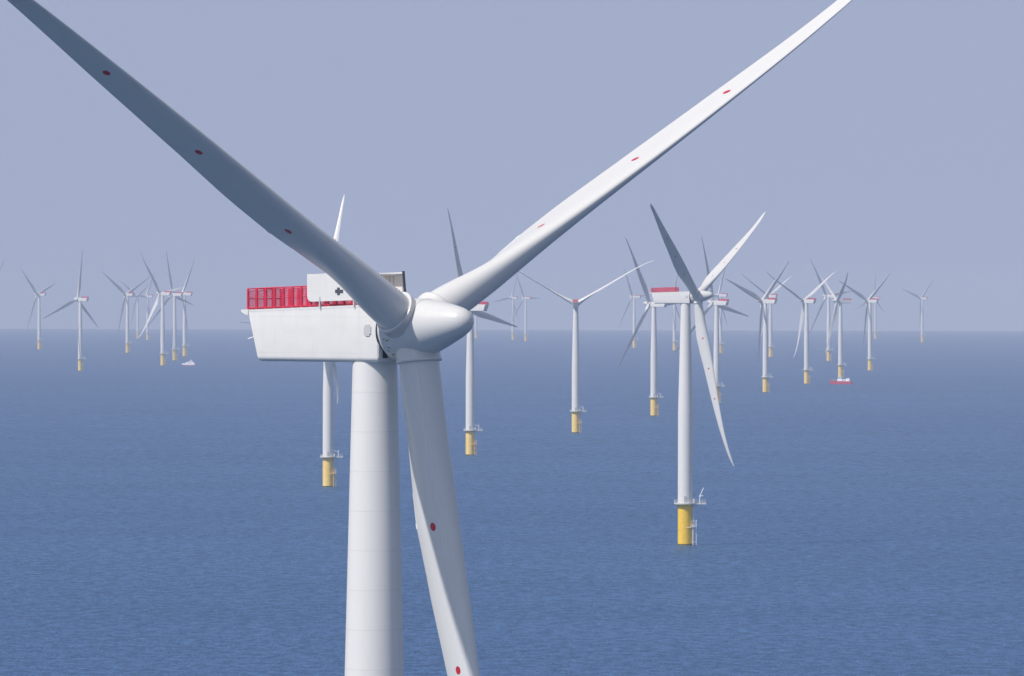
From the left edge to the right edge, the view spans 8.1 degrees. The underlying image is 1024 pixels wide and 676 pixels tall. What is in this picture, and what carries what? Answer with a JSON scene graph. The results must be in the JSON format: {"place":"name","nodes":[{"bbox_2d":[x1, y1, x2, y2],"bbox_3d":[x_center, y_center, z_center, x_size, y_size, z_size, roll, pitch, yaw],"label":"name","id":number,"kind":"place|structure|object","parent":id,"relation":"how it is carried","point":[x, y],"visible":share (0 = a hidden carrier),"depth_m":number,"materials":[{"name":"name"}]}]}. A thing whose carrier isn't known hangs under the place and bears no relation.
{"place":"outdoors","nodes":[
{"label":"outdoors","id":0,"kind":"place"},
{"bbox_2d":[0,329,1023,675],"bbox_3d":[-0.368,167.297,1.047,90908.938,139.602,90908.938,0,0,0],"label":"sea","id":1,"kind":"structure","parent":0,"point":[172,517],"depth_m":3264.91,"materials":[{"name":"liquid"}]},
{"bbox_2d":[20,268,55,349],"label":"wind turbine","id":2,"kind":"object","parent":1,"relation":"in","point":[39,338],"visible":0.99,"depth_m":13788.90,"materials":[{"name":"white paint"}]},
{"bbox_2d":[43,250,97,370],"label":"wind turbine","id":3,"kind":"object","parent":1,"relation":"in","point":[81,307],"visible":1,"depth_m":9441.22,"materials":[{"name":"white paint"}]},
{"bbox_2d":[101,271,148,352],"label":"wind turbine","id":4,"kind":"object","parent":1,"relation":"in","point":[126,297],"visible":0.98,"depth_m":12851.37,"materials":[{"name":"white paint"}]},
{"bbox_2d":[121,281,149,338],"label":"wind turbine","id":5,"kind":"object","parent":1,"relation":"in","point":[137,298],"visible":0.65,"depth_m":18671.04,"materials":[{"name":"white paint"}]},
{"bbox_2d":[129,271,154,339],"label":"wind turbine","id":6,"kind":"object","parent":1,"relation":"in","point":[146,296],"visible":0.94,"depth_m":17843.89,"materials":[{"name":"white paint"}]},
{"bbox_2d":[139,252,184,365],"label":"wind turbine","id":7,"kind":"object","parent":1,"relation":"in","point":[162,352],"visible":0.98,"depth_m":10253.49,"materials":[{"name":"white paint"}]},
{"bbox_2d":[147,252,192,360],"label":"wind turbine","id":8,"kind":"object","parent":1,"relation":"in","point":[176,295],"visible":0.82,"depth_m":11157.85,"materials":[{"name":"white paint"}]},
{"bbox_2d":[155,258,194,355],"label":"wind turbine","id":9,"kind":"object","parent":1,"relation":"in","point":[184,345],"visible":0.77,"depth_m":12031.83,"materials":[{"name":"white paint"}]},
{"bbox_2d":[182,357,195,365],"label":"crew boat","id":10,"kind":"object","parent":1,"relation":"on","point":[190,363],"visible":0.91,"depth_m":10243.35,"materials":[{"name":"white"}]},
{"bbox_2d":[242,195,349,486],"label":"wind turbine","id":11,"kind":"object","parent":1,"relation":"in","point":[328,456],"visible":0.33,"depth_m":3648.21,"materials":[{"name":"white paint"}]},
{"bbox_2d":[7,0,851,675],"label":"wind turbine","id":12,"kind":"object","parent":1,"relation":"in","point":[377,328],"visible":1,"depth_m":584.19,"materials":[{"name":"white paint"}]},
{"bbox_2d":[474,315,478,337],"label":"wind turbine","id":13,"kind":"object","parent":1,"relation":"in","point":[476,331],"visible":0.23,"depth_m":19444.56,"materials":[{"name":"white paint"}]},
{"bbox_2d":[447,208,516,454],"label":"wind turbine","id":14,"kind":"object","parent":1,"relation":"in","point":[478,310],"visible":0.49,"depth_m":4385.16,"materials":[{"name":"white paint"}]},
{"bbox_2d":[491,273,518,339],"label":"wind turbine","id":15,"kind":"object","parent":1,"relation":"in","point":[513,307],"visible":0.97,"depth_m":18439.13,"materials":[{"name":"white paint"}]},
{"bbox_2d":[511,274,536,340],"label":"wind turbine","id":16,"kind":"object","parent":1,"relation":"in","point":[525,321],"visible":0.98,"depth_m":17619.52,"materials":[{"name":"white paint"}]},
{"bbox_2d":[520,260,653,432],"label":"wind turbine","id":17,"kind":"object","parent":1,"relation":"in","point":[575,412],"visible":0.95,"depth_m":5117.08,"materials":[{"name":"white paint"}]},
{"bbox_2d":[620,268,644,347],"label":"wind turbine","id":18,"kind":"object","parent":1,"relation":"in","point":[634,320],"visible":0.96,"depth_m":14747.32,"materials":[{"name":"white paint"}]},
{"bbox_2d":[616,237,673,415],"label":"wind turbine","id":19,"kind":"object","parent":1,"relation":"in","point":[653,395],"visible":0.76,"depth_m":5857.47,"materials":[{"name":"white paint"}]},
{"bbox_2d":[673,274,679,350],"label":"wind turbine","id":20,"kind":"object","parent":1,"relation":"in","point":[674,325],"visible":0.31,"depth_m":13842.94,"materials":[{"name":"white paint"}]},
{"bbox_2d":[650,204,764,544],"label":"wind turbine","id":21,"kind":"object","parent":1,"relation":"in","point":[696,297],"visible":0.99,"depth_m":2802.44,"materials":[{"name":"white paint"}]},
{"bbox_2d":[675,236,747,402],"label":"wind turbine","id":22,"kind":"object","parent":1,"relation":"in","point":[719,303],"visible":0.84,"depth_m":6607.15,"materials":[{"name":"white paint"}]},
{"bbox_2d":[714,269,727,352],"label":"wind turbine","id":23,"kind":"object","parent":1,"relation":"in","point":[719,295],"visible":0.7,"depth_m":13071.23,"materials":[{"name":"white paint"}]},
{"bbox_2d":[726,261,788,391],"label":"wind turbine","id":24,"kind":"object","parent":1,"relation":"in","point":[765,302],"visible":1,"depth_m":7364.52,"materials":[{"name":"white paint"}]},
{"bbox_2d":[743,275,791,356],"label":"wind turbine","id":25,"kind":"object","parent":1,"relation":"in","point":[771,296],"visible":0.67,"depth_m":12181.61,"materials":[{"name":"white paint"}]},
{"bbox_2d":[768,272,834,383],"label":"wind turbine","id":26,"kind":"object","parent":1,"relation":"in","point":[806,300],"visible":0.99,"depth_m":8127.81,"materials":[{"name":"white paint"}]},
{"bbox_2d":[809,259,849,360],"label":"wind turbine","id":27,"kind":"object","parent":1,"relation":"in","point":[828,297],"visible":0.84,"depth_m":11323.08,"materials":[{"name":"white paint"}]},
{"bbox_2d":[821,272,850,377],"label":"wind turbine","id":28,"kind":"object","parent":1,"relation":"in","point":[836,300],"visible":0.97,"depth_m":8791.15,"materials":[{"name":"white paint"}]},
{"bbox_2d":[830,377,851,383],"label":"crew boat","id":29,"kind":"object","parent":1,"relation":"on","point":[840,380],"visible":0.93,"depth_m":8110.81,"materials":[{"name":"red"}]},
{"bbox_2d":[839,274,889,370],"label":"wind turbine","id":30,"kind":"object","parent":1,"relation":"in","point":[869,301],"visible":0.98,"depth_m":9728.07,"materials":[{"name":"white paint"}]},
{"bbox_2d":[855,273,884,338],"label":"wind turbine","id":31,"kind":"object","parent":1,"relation":"in","point":[875,331],"visible":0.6,"depth_m":19699.31,"materials":[{"name":"white paint"}]},
{"bbox_2d":[901,279,933,342],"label":"wind turbine","id":32,"kind":"object","parent":1,"relation":"in","point":[921,298],"visible":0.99,"depth_m":17452.27,"materials":[{"name":"white paint"}]},
{"bbox_2d":[0,0,1023,330],"label":"sky","id":33,"kind":"structure","parent":0,"point":[890,141],"materials":[{"name":"blue"}]}
]}

